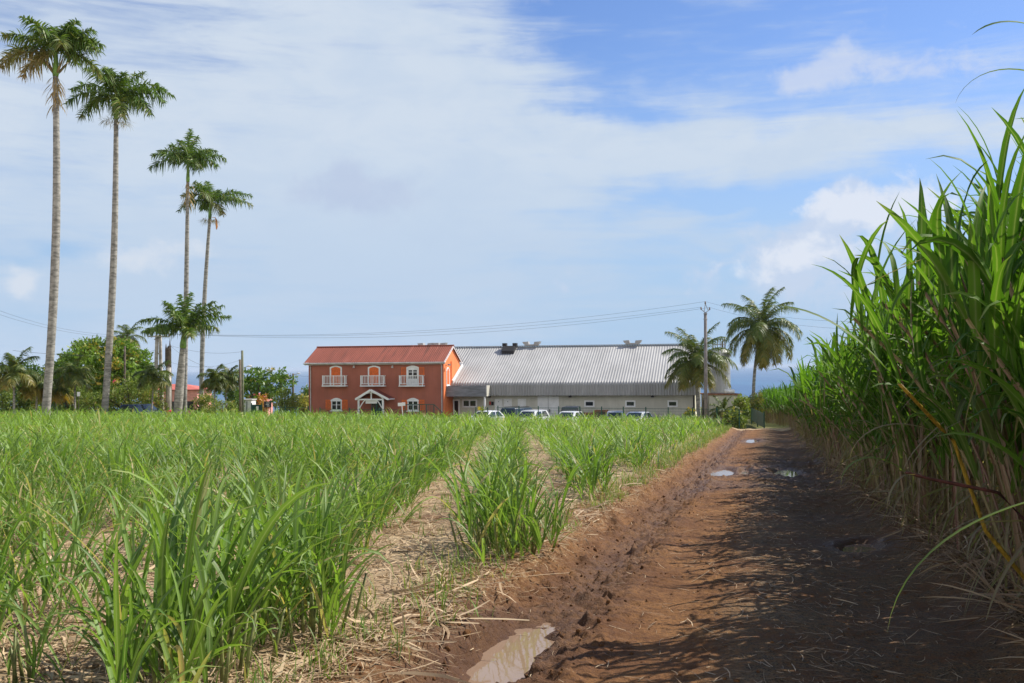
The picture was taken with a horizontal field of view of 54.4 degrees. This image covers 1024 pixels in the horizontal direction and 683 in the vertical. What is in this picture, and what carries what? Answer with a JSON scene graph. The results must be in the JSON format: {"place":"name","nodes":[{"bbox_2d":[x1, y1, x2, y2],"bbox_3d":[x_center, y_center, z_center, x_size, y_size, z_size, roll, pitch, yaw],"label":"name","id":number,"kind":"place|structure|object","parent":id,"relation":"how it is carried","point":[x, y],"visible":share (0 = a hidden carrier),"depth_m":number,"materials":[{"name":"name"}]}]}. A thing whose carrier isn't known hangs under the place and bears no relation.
{"place":"outdoors","nodes":[
{"label":"outdoors","id":0,"kind":"place"},
{"bbox_2d":[247,393,272,414],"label":"pink house","id":1,"kind":"structure","parent":0,"point":[267,400],"depth_m":132.96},
{"bbox_2d":[1,367,815,413],"bbox_3d":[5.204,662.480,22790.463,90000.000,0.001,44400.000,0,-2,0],"label":"sea","id":2,"kind":"structure","parent":0,"point":[741,380],"depth_m":5068.53,"materials":[{"name":"liquid"}]},
{"bbox_2d":[0,419,1011,682],"bbox_3d":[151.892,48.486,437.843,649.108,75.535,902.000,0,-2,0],"label":"ground","id":3,"kind":"structure","parent":0,"point":[396,539],"depth_m":11.57,"materials":[{"name":"soil"}]},
{"bbox_2d":[0,381,21,414],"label":"shrub","id":4,"kind":"object","parent":3,"relation":"on","point":[5,397],"visible":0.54,"depth_m":75.52,"materials":[{"name":"green plant"}]},
{"bbox_2d":[0,346,43,413],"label":"coconut palm","id":5,"kind":"object","parent":3,"relation":"on","point":[14,371],"visible":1,"depth_m":71.43,"materials":[{"name":"green plant"}]},
{"bbox_2d":[1,357,43,400],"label":"leafy tree","id":6,"kind":"object","parent":3,"relation":"on","point":[36,368],"visible":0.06,"depth_m":103.66,"materials":[{"name":"green plant"}]},
{"bbox_2d":[15,383,41,411],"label":"shrub","id":7,"kind":"object","parent":3,"relation":"on","point":[25,406],"visible":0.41,"depth_m":76.38,"materials":[{"name":"green plant"}]},
{"bbox_2d":[15,372,58,411],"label":"coconut palm","id":8,"kind":"object","parent":3,"relation":"on","point":[24,391],"visible":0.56,"depth_m":73.15,"materials":[{"name":"green plant"}]},
{"bbox_2d":[0,15,106,414],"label":"royal palm","id":9,"kind":"object","parent":3,"relation":"on","point":[68,40],"visible":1,"depth_m":65.01,"materials":[{"name":"green plant"}]},
{"bbox_2d":[38,383,76,412],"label":"coconut palm","id":10,"kind":"object","parent":3,"relation":"on","point":[61,393],"visible":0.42,"depth_m":75.34,"materials":[{"name":"green plant"}]},
{"bbox_2d":[0,544,132,682],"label":"sugarcane clump","id":11,"kind":"object","parent":3,"relation":"on","point":[30,660],"visible":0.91,"depth_m":5.85,"materials":[{"name":"plant"}]},
{"bbox_2d":[51,376,97,412],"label":"hibiscus bush","id":12,"kind":"object","parent":3,"relation":"on","point":[82,394],"visible":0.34,"depth_m":78.72,"materials":[{"name":"green plant"}]},
{"bbox_2d":[53,353,96,413],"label":"coconut palm","id":13,"kind":"object","parent":3,"relation":"on","point":[72,376],"visible":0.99,"depth_m":74.56,"materials":[{"name":"green plant"}]},
{"bbox_2d":[76,391,115,414],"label":"shrub","id":14,"kind":"object","parent":3,"relation":"on","point":[93,403],"visible":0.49,"depth_m":77.38,"materials":[{"name":"green plant"}]},
{"bbox_2d":[43,331,153,404],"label":"mango tree","id":15,"kind":"object","parent":3,"relation":"on","point":[92,350],"visible":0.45,"depth_m":87.90,"materials":[{"name":"green plant"}]},
{"bbox_2d":[62,65,175,412],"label":"royal palm","id":16,"kind":"object","parent":3,"relation":"on","point":[123,96],"visible":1,"depth_m":75.01,"materials":[{"name":"green plant"}]},
{"bbox_2d":[124,346,125,402],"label":"utility pole","id":17,"kind":"object","parent":3,"relation":"on","point":[124,366],"visible":0.58,"depth_m":83.92,"materials":[{"name":"grey wood"}]},
{"bbox_2d":[97,373,162,412],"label":"hibiscus bush","id":18,"kind":"object","parent":3,"relation":"on","point":[128,390],"visible":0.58,"depth_m":78.92,"materials":[{"name":"green plant"}]},
{"bbox_2d":[114,319,147,348],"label":"coconut palm","id":19,"kind":"object","parent":3,"relation":"on","point":[128,330],"visible":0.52,"depth_m":112.01,"materials":[{"name":"green plant"}]},
{"bbox_2d":[118,403,164,413],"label":"parked car","id":20,"kind":"object","parent":3,"relation":"on","point":[141,407],"visible":0.2,"depth_m":76.16,"materials":[{"name":"blue paint"}]},
{"bbox_2d":[132,360,173,411],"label":"coconut palm","id":21,"kind":"object","parent":3,"relation":"on","point":[153,376],"visible":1,"depth_m":76.47,"materials":[{"name":"green plant"}]},
{"bbox_2d":[147,334,167,403],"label":"utility pole","id":22,"kind":"object","parent":3,"relation":"on","point":[156,339],"visible":0.2,"depth_m":81.91,"materials":[{"name":"concrete"}]},
{"bbox_2d":[179,307,698,335],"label":"power line","id":23,"kind":"object","parent":22,"relation":"attached to","point":[462,330],"visible":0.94,"depth_m":80.77,"materials":[{"name":"metal"}]},
{"bbox_2d":[203,308,702,337],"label":"power line","id":24,"kind":"object","parent":22,"relation":"attached to","point":[460,333],"visible":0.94,"depth_m":80.86,"materials":[{"name":"metal"}]},
{"bbox_2d":[153,388,170,412],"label":"hibiscus bush","id":25,"kind":"object","parent":3,"relation":"on","point":[160,405],"visible":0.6,"depth_m":79.32,"materials":[{"name":"green plant"}]},
{"bbox_2d":[165,341,170,413],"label":"dead palm trunk","id":26,"kind":"object","parent":3,"relation":"on","point":[168,368],"visible":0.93,"depth_m":79.81,"materials":[{"name":"wood"}]},
{"bbox_2d":[171,366,171,409],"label":"utility pole","id":27,"kind":"object","parent":3,"relation":"on","point":[171,388],"visible":0.26,"depth_m":82.88,"materials":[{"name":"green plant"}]},
{"bbox_2d":[149,384,211,413],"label":"pink house","id":28,"kind":"structure","parent":3,"relation":"on","point":[192,391],"depth_m":121.88,"materials":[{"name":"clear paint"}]},
{"bbox_2d":[187,401,192,409],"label":"window","id":29,"kind":"structure","parent":28,"relation":"in","point":[189,403],"depth_m":121.81,"materials":[{"name":"black glass"}]},
{"bbox_2d":[15,440,351,682],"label":"sugarcane clump","id":30,"kind":"object","parent":3,"relation":"on","point":[168,548],"visible":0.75,"depth_m":6.02,"materials":[{"name":"plant"}]},
{"bbox_2d":[139,292,231,413],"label":"young royal palm","id":31,"kind":"object","parent":3,"relation":"on","point":[184,319],"visible":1,"depth_m":75.82,"materials":[{"name":"green plant"}]},
{"bbox_2d":[147,128,226,413],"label":"royal palm","id":32,"kind":"object","parent":3,"relation":"on","point":[195,160],"visible":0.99,"depth_m":94.08,"materials":[{"name":"green plant"}]},
{"bbox_2d":[190,390,221,414],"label":"shrub","id":33,"kind":"object","parent":3,"relation":"on","point":[204,400],"visible":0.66,"depth_m":91.46,"materials":[{"name":"green plant"}]},
{"bbox_2d":[196,364,228,411],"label":"coconut palm","id":34,"kind":"object","parent":3,"relation":"on","point":[212,383],"visible":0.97,"depth_m":85.39,"materials":[{"name":"green plant"}]},
{"bbox_2d":[176,180,253,406],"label":"royal palm","id":35,"kind":"object","parent":3,"relation":"on","point":[208,199],"visible":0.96,"depth_m":109.05,"materials":[{"name":"green plant"}]},
{"bbox_2d":[202,399,239,415],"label":"shrub","id":36,"kind":"object","parent":3,"relation":"on","point":[219,405],"visible":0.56,"depth_m":83.78,"materials":[{"name":"green plant"}]},
{"bbox_2d":[213,365,242,407],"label":"coconut palm","id":37,"kind":"object","parent":3,"relation":"on","point":[231,377],"visible":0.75,"depth_m":86.59,"materials":[{"name":"green plant"}]},
{"bbox_2d":[224,386,244,413],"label":"shrub","id":38,"kind":"object","parent":3,"relation":"on","point":[231,395],"visible":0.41,"depth_m":87.48,"materials":[{"name":"green plant"}]},
{"bbox_2d":[239,359,241,412],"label":"utility pole","id":39,"kind":"object","parent":3,"relation":"on","point":[240,401],"visible":0.79,"depth_m":85.85,"materials":[{"name":"brown wood"}]},
{"bbox_2d":[241,350,251,412],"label":"utility pole","id":40,"kind":"object","parent":3,"relation":"on","point":[242,374],"visible":0.9,"depth_m":86.87,"materials":[{"name":"metal"}]},
{"bbox_2d":[244,399,256,412],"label":"white shed","id":41,"kind":"structure","parent":3,"relation":"on","point":[247,403],"depth_m":88.89,"materials":[{"name":"paint"}]},
{"bbox_2d":[211,366,298,403],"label":"almond tree","id":42,"kind":"object","parent":3,"relation":"on","point":[258,379],"visible":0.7,"depth_m":98.94,"materials":[{"name":"green plant"}]},
{"bbox_2d":[251,403,261,414],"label":"fence panel","id":43,"kind":"object","parent":3,"relation":"on","point":[255,407],"visible":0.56,"depth_m":87.36,"materials":[{"name":"green paint"}]},
{"bbox_2d":[256,394,269,413],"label":"croton bush","id":44,"kind":"object","parent":3,"relation":"on","point":[264,409],"visible":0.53,"depth_m":91.78,"materials":[{"name":"orange plant"}]},
{"bbox_2d":[264,401,270,411],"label":"notice board","id":45,"kind":"object","parent":3,"relation":"on","point":[267,403],"visible":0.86,"depth_m":86.36,"materials":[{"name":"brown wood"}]},
{"bbox_2d":[270,387,301,416],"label":"shrub","id":46,"kind":"object","parent":3,"relation":"on","point":[284,400],"visible":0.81,"depth_m":95.42,"materials":[{"name":"green plant"}]},
{"bbox_2d":[275,406,308,414],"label":"fence","id":47,"kind":"object","parent":3,"relation":"on","point":[285,407],"visible":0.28,"depth_m":87.86,"materials":[{"name":"metal"}]},
{"bbox_2d":[288,391,308,415],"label":"shrub","id":48,"kind":"object","parent":3,"relation":"on","point":[304,402],"visible":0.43,"depth_m":103.14,"materials":[{"name":"green plant"}]},
{"bbox_2d":[298,384,308,400],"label":"shrub","id":49,"kind":"object","parent":3,"relation":"on","point":[305,391],"visible":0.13,"depth_m":111.57,"materials":[{"name":"green plant"}]},
{"bbox_2d":[209,452,425,645],"bbox_3d":[-1.474,1.507,7.304,1.713,1.380,2.018,0,-2,0],"label":"sugarcane clump","id":50,"kind":"object","parent":3,"relation":"on","point":[334,587],"visible":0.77,"depth_m":7.31,"materials":[{"name":"plant"}]},
{"bbox_2d":[319,407,404,417],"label":"fence","id":51,"kind":"object","parent":3,"relation":"on","point":[379,409],"visible":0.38,"depth_m":85.86,"materials":[{"name":"metal"}]},
{"bbox_2d":[0,403,738,682],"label":"young sugarcane","id":52,"kind":"object","parent":3,"relation":"on","point":[298,446],"visible":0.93,"depth_m":16.14,"materials":[{"name":"plant"}]},
{"bbox_2d":[303,345,461,417],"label":"red house","id":53,"kind":"structure","parent":3,"relation":"on","point":[344,378],"depth_m":92.56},
{"bbox_2d":[330,366,341,384],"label":"window frame","id":54,"kind":"structure","parent":53,"relation":"in","point":[334,370],"depth_m":93.19,"materials":[{"name":"white paint"}]},
{"bbox_2d":[330,398,341,410],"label":"window frame","id":55,"kind":"structure","parent":53,"relation":"in","point":[336,403],"depth_m":93.10,"materials":[{"name":"white paint"}]},
{"bbox_2d":[368,366,379,384],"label":"window frame","id":56,"kind":"structure","parent":53,"relation":"in","point":[372,370],"depth_m":92.37,"materials":[{"name":"white paint"}]},
{"bbox_2d":[371,400,381,415],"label":"entrance door","id":57,"kind":"structure","parent":53,"relation":"in","point":[376,406],"depth_m":92.19,"materials":[{"name":"teal paint"}]},
{"bbox_2d":[406,366,418,384],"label":"window frame","id":58,"kind":"structure","parent":53,"relation":"in","point":[410,370],"depth_m":91.57,"materials":[{"name":"white paint"}]},
{"bbox_2d":[406,398,418,411],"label":"window frame","id":59,"kind":"structure","parent":53,"relation":"in","point":[412,400],"depth_m":91.45,"materials":[{"name":"white paint"}]},
{"bbox_2d":[446,367,450,386],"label":"window frame","id":60,"kind":"structure","parent":53,"relation":"in","point":[447,370],"depth_m":92.06,"materials":[{"name":"white paint"}]},
{"bbox_2d":[405,404,441,421],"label":"handrail","id":61,"kind":"object","parent":3,"relation":"on","point":[419,408],"visible":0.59,"depth_m":87.85,"materials":[{"name":"metal"}]},
{"bbox_2d":[477,406,486,415],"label":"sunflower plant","id":62,"kind":"object","parent":3,"relation":"on","point":[480,408],"visible":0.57,"depth_m":78.82,"materials":[{"name":"yellow plant"}]},
{"bbox_2d":[471,410,505,417],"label":"parked car","id":63,"kind":"object","parent":3,"relation":"on","point":[494,413],"visible":0.11,"depth_m":82.25,"materials":[{"name":"white paint"}]},
{"bbox_2d":[412,431,589,567],"bbox_3d":[-0.088,1.690,11.062,2.131,1.449,2.828,0,-2,0],"label":"sugarcane clump","id":64,"kind":"object","parent":3,"relation":"on","point":[520,516],"visible":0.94,"depth_m":11.10,"materials":[{"name":"plant"}]},
{"bbox_2d":[0,431,1023,682],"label":"cane straw","id":65,"kind":"object","parent":3,"relation":"on","point":[404,591],"visible":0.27,"depth_m":8.67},
{"bbox_2d":[500,406,531,417],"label":"parked car","id":66,"kind":"object","parent":3,"relation":"on","point":[521,408],"visible":0.09,"depth_m":84.15,"materials":[{"name":"grey paint"}]},
{"bbox_2d":[517,409,549,423],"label":"parked car","id":67,"kind":"object","parent":3,"relation":"on","point":[525,412],"visible":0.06,"depth_m":80.22,"materials":[{"name":"white paint"}]},
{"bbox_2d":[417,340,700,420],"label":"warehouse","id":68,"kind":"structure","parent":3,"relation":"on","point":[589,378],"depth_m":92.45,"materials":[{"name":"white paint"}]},
{"bbox_2d":[453,399,459,414],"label":"glass door","id":69,"kind":"structure","parent":68,"relation":"in","point":[456,402],"depth_m":93.64,"materials":[{"name":"white paint"}]},
{"bbox_2d":[462,399,476,406],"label":"window frame","id":70,"kind":"structure","parent":68,"relation":"in","point":[465,402],"depth_m":93.36,"materials":[{"name":"white paint"}]},
{"bbox_2d":[495,399,502,410],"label":"door","id":71,"kind":"structure","parent":68,"relation":"in","point":[498,402],"depth_m":92.73,"materials":[{"name":"metal"}]},
{"bbox_2d":[504,399,511,406],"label":"door","id":72,"kind":"structure","parent":68,"relation":"in","point":[507,402],"depth_m":92.55,"materials":[{"name":"metal"}]},
{"bbox_2d":[518,399,525,406],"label":"door","id":73,"kind":"structure","parent":68,"relation":"in","point":[521,402],"depth_m":92.27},
{"bbox_2d":[538,396,558,418],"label":"sliding door","id":74,"kind":"structure","parent":68,"relation":"in","point":[551,403],"depth_m":91.70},
{"bbox_2d":[584,400,594,406],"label":"window frame","id":75,"kind":"structure","parent":68,"relation":"in","point":[587,403],"depth_m":90.92,"materials":[{"name":"white paint"}]},
{"bbox_2d":[625,400,635,406],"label":"window frame","id":76,"kind":"structure","parent":68,"relation":"in","point":[628,403],"depth_m":90.10,"materials":[{"name":"white paint"}]},
{"bbox_2d":[667,400,677,406],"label":"window frame","id":77,"kind":"structure","parent":68,"relation":"in","point":[671,403],"depth_m":89.29,"materials":[{"name":"white paint"}]},
{"bbox_2d":[554,411,586,419],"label":"parked car","id":78,"kind":"object","parent":3,"relation":"on","point":[574,413],"visible":0.05,"depth_m":80.50,"materials":[{"name":"white paint"}]},
{"bbox_2d":[561,406,583,413],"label":"parked car","id":79,"kind":"object","parent":3,"relation":"on","point":[574,408],"visible":0.08,"depth_m":84.53,"materials":[{"name":"white paint"}]},
{"bbox_2d":[604,410,624,418],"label":"parked car","id":80,"kind":"object","parent":3,"relation":"on","point":[613,412],"visible":0.05,"depth_m":82.77,"materials":[{"name":"silver metal"}]},
{"bbox_2d":[497,406,748,428],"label":"fence","id":81,"kind":"object","parent":3,"relation":"on","point":[623,408],"visible":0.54,"depth_m":78.46,"materials":[{"name":"metal"}]},
{"bbox_2d":[626,411,651,420],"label":"parked car","id":82,"kind":"object","parent":3,"relation":"on","point":[632,413],"visible":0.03,"depth_m":79.95,"materials":[{"name":"white paint"}]},
{"bbox_2d":[683,407,697,418],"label":"allamanda bush","id":83,"kind":"object","parent":3,"relation":"on","point":[688,410],"visible":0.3,"depth_m":80.14,"materials":[{"name":"green plant"}]},
{"bbox_2d":[661,322,737,417],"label":"coconut palm","id":84,"kind":"object","parent":3,"relation":"on","point":[690,370],"visible":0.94,"depth_m":83.58,"materials":[{"name":"green plant"}]},
{"bbox_2d":[700,301,709,420],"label":"utility pole","id":85,"kind":"object","parent":3,"relation":"on","point":[705,319],"visible":0.98,"depth_m":79.87,"materials":[{"name":"grey concrete"}]},
{"bbox_2d":[193,302,698,334],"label":"power line","id":86,"kind":"object","parent":85,"relation":"attached to","point":[496,325],"visible":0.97,"depth_m":80.74,"materials":[{"name":"metal"}]},
{"bbox_2d":[708,339,729,392],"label":"silo","id":87,"kind":"object","parent":3,"relation":"on","point":[721,387],"visible":0.24,"depth_m":101.98,"materials":[{"name":"metal"}]},
{"bbox_2d":[700,389,739,422],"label":"annex","id":88,"kind":"object","parent":3,"relation":"on","point":[727,393],"visible":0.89,"depth_m":95.89,"materials":[{"name":"paint"}]},
{"bbox_2d":[709,395,739,422],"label":"date palm","id":89,"kind":"object","parent":3,"relation":"on","point":[721,407],"visible":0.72,"depth_m":81.58,"materials":[{"name":"green plant"}]},
{"bbox_2d":[720,407,748,428],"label":"shrub","id":90,"kind":"object","parent":3,"relation":"on","point":[733,420],"visible":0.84,"depth_m":78.95,"materials":[{"name":"green plant"}]},
{"bbox_2d":[731,393,750,419],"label":"shrub","id":91,"kind":"object","parent":3,"relation":"on","point":[742,403],"visible":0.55,"depth_m":91.32,"materials":[{"name":"green plant"}]},
{"bbox_2d":[747,390,764,421],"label":"croton bush","id":92,"kind":"object","parent":3,"relation":"on","point":[756,402],"visible":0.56,"depth_m":97.49,"materials":[{"name":"green plant"}]},
{"bbox_2d":[751,408,764,427],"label":"gate panel","id":93,"kind":"structure","parent":3,"relation":"on","point":[757,417],"depth_m":81.94,"materials":[{"name":"green paint"}]},
{"bbox_2d":[721,287,802,421],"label":"coconut palm","id":94,"kind":"object","parent":3,"relation":"on","point":[762,339],"visible":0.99,"depth_m":99.15,"materials":[{"name":"green plant"}]},
{"bbox_2d":[755,89,1023,622],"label":"tall sugarcane","id":95,"kind":"object","parent":3,"relation":"on","point":[952,324],"visible":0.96,"depth_m":8.68,"materials":[{"name":"plant"}]},
{"bbox_2d":[841,457,1023,520],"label":"sugarcane stalk","id":96,"kind":"object","parent":95,"relation":"on","point":[960,485],"visible":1,"depth_m":6.61,"materials":[{"name":"plant"}]},
{"bbox_2d":[0,0,1023,371],"label":"sky","id":97,"kind":"structure","parent":0,"point":[412,166],"materials":[{"name":"blue"}]},
{"bbox_2d":[595,410,607,418],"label":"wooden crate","id":98,"kind":"object","parent":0,"point":[603,412],"visible":0.31,"depth_m":87.83,"materials":[{"name":"brown wood"}]},
{"bbox_2d":[254,428,1023,682],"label":"dirt track","id":99,"kind":"structure","parent":0,"point":[778,449],"depth_m":9.48,"materials":[{"name":"soil"}]},
{"bbox_2d":[161,424,733,682],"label":"verge grass","id":100,"kind":"structure","parent":99,"relation":"on","point":[682,450],"depth_m":9.06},
{"bbox_2d":[466,623,558,682],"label":"puddle","id":101,"kind":"object","parent":99,"relation":"on","point":[511,659],"visible":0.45,"depth_m":7.72,"materials":[{"name":"brown liquid"}]},
{"bbox_2d":[299,474,1020,682],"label":"mud clods","id":102,"kind":"object","parent":99,"relation":"on","point":[468,631],"visible":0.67,"depth_m":9.15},
{"bbox_2d":[710,470,733,475],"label":"puddle","id":103,"kind":"object","parent":99,"relation":"on","point":[722,472],"visible":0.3,"depth_m":28.34,"materials":[{"name":"grey liquid"}]},
{"bbox_2d":[774,470,797,476],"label":"puddle","id":104,"kind":"object","parent":99,"relation":"on","point":[788,473],"visible":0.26,"depth_m":28.53,"materials":[{"name":"grey liquid"}]},
{"bbox_2d":[842,544,876,552],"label":"puddle","id":105,"kind":"object","parent":99,"relation":"on","point":[856,548],"visible":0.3,"depth_m":13.62,"materials":[{"name":"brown liquid"}]},
{"bbox_2d":[767,264,1023,579],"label":"sugarcane stalk","id":106,"kind":"object","parent":99,"relation":"on","point":[875,319],"visible":0.98,"depth_m":7.15,"materials":[{"name":"plant"}]},
{"bbox_2d":[887,502,1023,631],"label":"sugarcane stalk","id":107,"kind":"object","parent":99,"relation":"on","point":[944,540],"visible":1,"depth_m":4.20,"materials":[{"name":"plant"}]},
{"bbox_2d":[956,21,1023,118],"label":"sugarcane stalk","id":108,"kind":"object","parent":99,"relation":"on","point":[998,69],"visible":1,"depth_m":5.24,"materials":[{"name":"plant"}]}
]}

